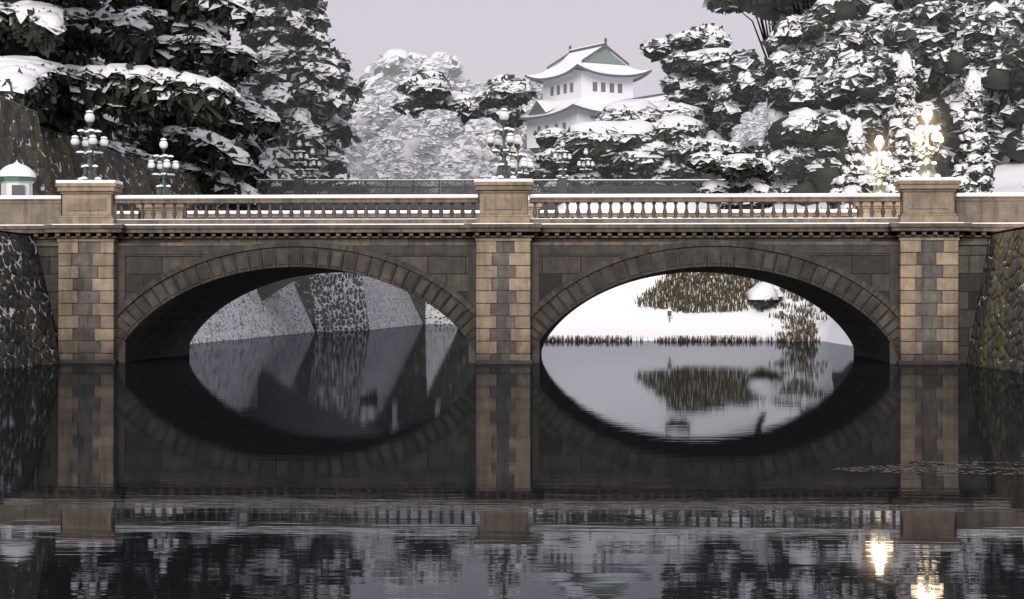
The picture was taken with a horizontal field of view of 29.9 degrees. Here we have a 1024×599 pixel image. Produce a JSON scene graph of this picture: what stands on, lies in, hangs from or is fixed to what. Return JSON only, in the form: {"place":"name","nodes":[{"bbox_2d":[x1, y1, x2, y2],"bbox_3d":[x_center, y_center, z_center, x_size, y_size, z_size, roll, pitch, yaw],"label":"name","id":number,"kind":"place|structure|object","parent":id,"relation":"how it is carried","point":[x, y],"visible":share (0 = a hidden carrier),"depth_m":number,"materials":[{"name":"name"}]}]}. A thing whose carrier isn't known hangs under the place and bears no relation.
{"place":"outdoors","nodes":[
{"label":"outdoors","id":0,"kind":"place"},
{"bbox_2d":[0,97,52,195],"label":"tall wall","id":1,"kind":"structure","parent":0,"point":[21,140],"depth_m":86.45,"materials":[{"name":"grey stone"}]},
{"bbox_2d":[0,96,37,112],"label":"wall coping","id":2,"kind":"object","parent":1,"relation":"on","point":[18,104],"depth_m":86.00,"materials":[{"name":"white stone"}]},
{"bbox_2d":[8,0,159,154],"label":"tree trunks","id":3,"kind":"object","parent":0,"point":[17,52],"visible":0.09,"depth_m":98.06,"materials":[{"name":"brown plant"}]},
{"bbox_2d":[0,0,284,218],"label":"pine tree","id":4,"kind":"object","parent":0,"point":[195,109],"visible":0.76,"depth_m":101.99,"materials":[{"name":"green plant"}]},
{"bbox_2d":[209,0,367,192],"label":"tree","id":5,"kind":"object","parent":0,"point":[306,86],"visible":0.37,"depth_m":173.23,"materials":[{"name":"green plant"}]},
{"bbox_2d":[71,0,771,141],"label":"sky","id":6,"kind":"structure","parent":0,"point":[490,38],"materials":[{"name":"grey"}]},
{"bbox_2d":[257,179,725,179],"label":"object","id":7,"kind":"structure","parent":0,"point":[473,179],"depth_m":141.98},
{"bbox_2d":[115,246,899,358],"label":"arch stones","id":8,"kind":"object","parent":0,"point":[306,258],"visible":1,"depth_m":74.94,"materials":[{"name":"brown stone"}]},
{"bbox_2d":[126,267,888,361],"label":"arch underside","id":9,"kind":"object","parent":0,"point":[172,327],"depth_m":81.04,"materials":[{"name":"black stone"}]},
{"bbox_2d":[116,240,899,317],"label":"arch ring","id":10,"kind":"object","parent":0,"point":[472,309],"visible":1,"depth_m":74.86,"materials":[{"name":"brown stone"}]},
{"bbox_2d":[60,241,960,363],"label":"bridge piers","id":11,"kind":"structure","parent":0,"point":[500,333],"depth_m":74.59,"materials":[{"name":"brown stone"}]},
{"bbox_2d":[57,237,959,360],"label":"bridge pier blocks","id":12,"kind":"structure","parent":11,"relation":"attached to","point":[486,248],"depth_m":74.56,"materials":[{"name":"brown stone"}]},
{"bbox_2d":[0,323,1023,598],"bbox_3d":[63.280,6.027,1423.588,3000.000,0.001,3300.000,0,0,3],"label":"water","id":13,"kind":"structure","parent":0,"point":[420,461],"depth_m":26.13,"materials":[{"name":"black liquid"}]},
{"bbox_2d":[0,232,59,369],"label":"moat wall","id":14,"kind":"structure","parent":13,"relation":"on","point":[28,334],"depth_m":72.55,"materials":[{"name":"grey stone"}]},
{"bbox_2d":[0,230,32,234],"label":"coping","id":15,"kind":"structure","parent":14,"relation":"on","point":[15,233],"depth_m":74.61,"materials":[{"name":"white"}]},
{"bbox_2d":[190,282,314,343],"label":"moat wall","id":16,"kind":"structure","parent":13,"relation":"on","point":[282,311],"depth_m":138.17,"materials":[{"name":"grey stone"}]},
{"bbox_2d":[40,128,235,218],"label":"tall wall","id":17,"kind":"structure","parent":16,"relation":"on","point":[65,161],"depth_m":111.32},
{"bbox_2d":[40,127,197,176],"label":"wall coping","id":18,"kind":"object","parent":17,"relation":"on","point":[112,150],"depth_m":112.42,"materials":[{"name":"white"}]},
{"bbox_2d":[309,273,369,331],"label":"moat wall","id":19,"kind":"structure","parent":13,"relation":"on","point":[339,301],"depth_m":166.75,"materials":[{"name":"grey stone"}]},
{"bbox_2d":[362,275,422,329],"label":"moat wall","id":20,"kind":"structure","parent":13,"relation":"on","point":[389,305],"depth_m":198.29,"materials":[{"name":"grey stone"}]},
{"bbox_2d":[425,302,453,323],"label":"moat wall","id":21,"kind":"structure","parent":13,"relation":"on","point":[433,315],"depth_m":226.32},
{"bbox_2d":[293,148,723,323],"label":"plateau wall","id":22,"kind":"structure","parent":13,"relation":"on","point":[302,285],"depth_m":235.13,"materials":[{"name":"grey stone"}]},
{"bbox_2d":[590,93,667,117],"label":"keep tamon gallery","id":23,"kind":"object","parent":22,"relation":"on","point":[656,97],"visible":0.05,"depth_m":214.45,"materials":[{"name":"white"}]},
{"label":"snow on the plateau wall","id":24,"kind":"object","parent":22,"relation":"on","visible":0},
{"bbox_2d":[365,131,526,192],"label":"tree trunks","id":25,"kind":"object","parent":24,"relation":"on","point":[459,135],"visible":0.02,"depth_m":258.68,"materials":[{"name":"brown plant"}]},
{"bbox_2d":[356,48,469,93],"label":"tree","id":26,"kind":"object","parent":25,"relation":"on","point":[401,64],"visible":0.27,"depth_m":279.87,"materials":[{"name":"white plant"}]},
{"bbox_2d":[333,74,542,192],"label":"frosted trees","id":27,"kind":"object","parent":25,"relation":"attached to","point":[431,144],"visible":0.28,"depth_m":220.05,"materials":[{"name":"white plant"}]},
{"bbox_2d":[518,38,651,147],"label":"castle tower","id":28,"kind":"structure","parent":24,"relation":"on","point":[600,78],"depth_m":222.75,"materials":[{"name":"white paint"}]},
{"bbox_2d":[35,237,988,363],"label":"bridge spandrels","id":29,"kind":"object","parent":13,"relation":"on","point":[557,271],"visible":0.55,"depth_m":75.00,"materials":[{"name":"brown stone"}]},
{"bbox_2d":[0,160,35,195],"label":"guard box","id":30,"kind":"object","parent":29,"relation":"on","point":[17,178],"visible":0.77,"depth_m":78.20,"materials":[{"name":"white"}]},
{"bbox_2d":[71,108,107,179],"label":"bridge lamp","id":31,"kind":"object","parent":29,"relation":"on","point":[89,142],"visible":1,"depth_m":75.75,"materials":[{"name":"white metal"}]},
{"bbox_2d":[148,136,178,194],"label":"bridge lamp","id":32,"kind":"object","parent":29,"relation":"on","point":[163,173],"visible":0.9,"depth_m":88.55,"materials":[{"name":"white glass"}]},
{"bbox_2d":[117,245,898,363],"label":"bridge spandrel frames","id":33,"kind":"structure","parent":29,"relation":"attached to","point":[470,252],"depth_m":74.98,"materials":[{"name":"brown stone"}]},
{"bbox_2d":[32,232,989,236],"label":"dentils","id":34,"kind":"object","parent":29,"relation":"on","point":[592,234],"depth_m":76.77,"materials":[{"name":"stone"}]},
{"bbox_2d":[0,223,1023,245],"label":"bridge cornice","id":35,"kind":"structure","parent":29,"relation":"on","point":[173,231],"depth_m":74.78,"materials":[{"name":"stone"}]},
{"bbox_2d":[0,196,1023,224],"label":"bridge rails","id":36,"kind":"object","parent":35,"relation":"on","point":[991,209],"visible":0.64,"depth_m":75.17,"materials":[{"name":"beige stone"}]},
{"bbox_2d":[119,202,895,218],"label":"balusters","id":37,"kind":"object","parent":36,"relation":"on","point":[545,213],"visible":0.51,"depth_m":75.21,"materials":[{"name":"beige stone"}]},
{"bbox_2d":[55,180,1023,223],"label":"bridge pedestals","id":38,"kind":"object","parent":35,"relation":"on","point":[509,202],"visible":0.52,"depth_m":74.66,"materials":[{"name":"beige stone"}]},
{"bbox_2d":[486,107,521,178],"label":"bridge lamp","id":39,"kind":"object","parent":38,"relation":"on","point":[503,169],"visible":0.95,"depth_m":74.99,"materials":[{"name":"white metal"}]},
{"bbox_2d":[506,137,532,196],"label":"bridge lamp","id":40,"kind":"object","parent":38,"relation":"on","point":[525,164],"visible":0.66,"depth_m":87.84,"materials":[{"name":"white glass"}]},
{"bbox_2d":[865,133,893,192],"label":"bridge lamp","id":41,"kind":"object","parent":29,"relation":"on","point":[879,186],"visible":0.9,"depth_m":87.00,"materials":[{"name":"white glass"}]},
{"bbox_2d":[910,105,943,176],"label":"bridge lamp","id":42,"kind":"object","parent":29,"relation":"on","point":[927,166],"visible":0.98,"depth_m":74.20,"materials":[{"name":"white metal"}]},
{"bbox_2d":[546,335,818,340],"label":"reed bank","id":43,"kind":"structure","parent":13,"relation":"on","point":[683,338],"depth_m":120.68,"materials":[{"name":"brown plant"}]},
{"bbox_2d":[833,461,1023,473],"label":"floating leaves","id":44,"kind":"object","parent":13,"relation":"on","point":[932,463],"visible":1,"depth_m":26.86,"materials":[{"name":"brown plant"}]},
{"bbox_2d":[966,229,1023,372],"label":"moat wall","id":45,"kind":"structure","parent":13,"relation":"on","point":[997,339],"depth_m":69.79,"materials":[{"name":"grey stone"}]},
{"bbox_2d":[992,227,1023,232],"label":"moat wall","id":46,"kind":"structure","parent":45,"relation":"on","point":[1009,230],"depth_m":71.58,"materials":[{"name":"white"}]},
{"bbox_2d":[0,177,1023,223],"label":"snow","id":47,"kind":"structure","parent":0,"point":[512,180],"depth_m":75.19,"materials":[{"name":"white snow"}]},
{"bbox_2d":[0,222,1023,225],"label":"bridge deck snow","id":48,"kind":"structure","parent":0,"point":[512,223],"depth_m":74.49,"materials":[{"name":"white snow"}]},
{"bbox_2d":[548,155,1023,345],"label":"bank ground","id":49,"kind":"structure","parent":0,"point":[613,312],"depth_m":125.50,"materials":[{"name":"white snow"}]},
{"bbox_2d":[257,178,776,300],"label":"iron bridge","id":50,"kind":"structure","parent":49,"relation":"on","point":[266,291],"depth_m":142.00,"materials":[{"name":"grey metal"}]},
{"bbox_2d":[289,140,308,177],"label":"street lamp","id":51,"kind":"object","parent":50,"relation":"on","point":[299,171],"visible":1,"depth_m":141.87,"materials":[{"name":"white glass"}]},
{"bbox_2d":[294,178,304,194],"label":"fence post","id":52,"kind":"object","parent":50,"relation":"on","point":[299,184],"visible":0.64,"depth_m":141.65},
{"bbox_2d":[307,185,316,193],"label":"iron bridge lamp base","id":53,"kind":"object","parent":50,"relation":"on","point":[312,189],"visible":0.29,"depth_m":149.15,"materials":[{"name":"black metal"}]},
{"bbox_2d":[304,148,321,184],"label":"street lamp","id":54,"kind":"object","parent":50,"relation":"on","point":[312,163],"visible":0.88,"depth_m":149.38,"materials":[{"name":"white metal"}]},
{"bbox_2d":[558,178,566,193],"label":"iron bridge lamp base","id":55,"kind":"object","parent":50,"relation":"on","point":[562,185],"visible":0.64,"depth_m":141.65,"materials":[{"name":"grey metal"}]},
{"bbox_2d":[553,139,571,178],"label":"street lamp","id":56,"kind":"object","parent":50,"relation":"on","point":[562,155],"visible":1,"depth_m":141.90,"materials":[{"name":"white glass"}]},
{"bbox_2d":[581,185,589,193],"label":"iron bridge lamp base","id":57,"kind":"object","parent":50,"relation":"on","point":[588,192],"visible":0.14,"depth_m":149.15,"materials":[{"name":"black metal"}]},
{"bbox_2d":[577,148,594,184],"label":"street lamp","id":58,"kind":"object","parent":50,"relation":"on","point":[585,162],"visible":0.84,"depth_m":149.39,"materials":[{"name":"white metal"}]},
{"bbox_2d":[753,139,765,157],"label":"street lamp","id":59,"kind":"object","parent":50,"relation":"on","point":[760,144],"visible":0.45,"depth_m":141.87,"materials":[{"name":"white metal"}]},
{"bbox_2d":[391,23,733,217],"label":"pines","id":60,"kind":"object","parent":49,"relation":"on","point":[635,139],"visible":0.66,"depth_m":166.05,"materials":[{"name":"green plant"}]},
{"bbox_2d":[689,73,727,192],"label":"tree trunks","id":61,"kind":"object","parent":49,"relation":"on","point":[723,177],"visible":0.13,"depth_m":168.93,"materials":[{"name":"brown plant"}]},
{"bbox_2d":[668,311,782,322],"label":"sign posts","id":62,"kind":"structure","parent":49,"relation":"on","point":[670,313],"depth_m":124.29,"materials":[{"name":"grey"}]},
{"bbox_2d":[635,206,826,340],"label":"bank grass patch","id":63,"kind":"object","parent":49,"relation":"on","point":[697,292],"depth_m":126.88,"materials":[{"name":"brown plant"}]},
{"bbox_2d":[684,138,781,217],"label":"pine","id":64,"kind":"object","parent":49,"relation":"on","point":[737,167],"visible":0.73,"depth_m":128.38,"materials":[{"name":"green plant"}]},
{"bbox_2d":[731,102,787,150],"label":"tree","id":65,"kind":"object","parent":49,"relation":"on","point":[749,130],"depth_m":149.28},
{"bbox_2d":[745,282,784,311],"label":"bank shrubs","id":66,"kind":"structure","parent":49,"relation":"on","point":[761,296],"depth_m":125.32,"materials":[{"name":"white plant"}]},
{"bbox_2d":[702,0,1023,205],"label":"tree","id":67,"kind":"object","parent":49,"relation":"on","point":[843,54],"visible":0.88,"depth_m":140.99,"materials":[{"name":"green plant"}]},
{"bbox_2d":[740,0,1016,161],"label":"tree trunks","id":68,"kind":"object","parent":49,"relation":"on","point":[764,32],"visible":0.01,"depth_m":190.25,"materials":[{"name":"brown plant"}]},
{"bbox_2d":[825,51,995,217],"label":"conifers","id":69,"kind":"object","parent":49,"relation":"on","point":[974,168],"visible":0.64,"depth_m":116.07,"materials":[{"name":"white plant"}]}
]}

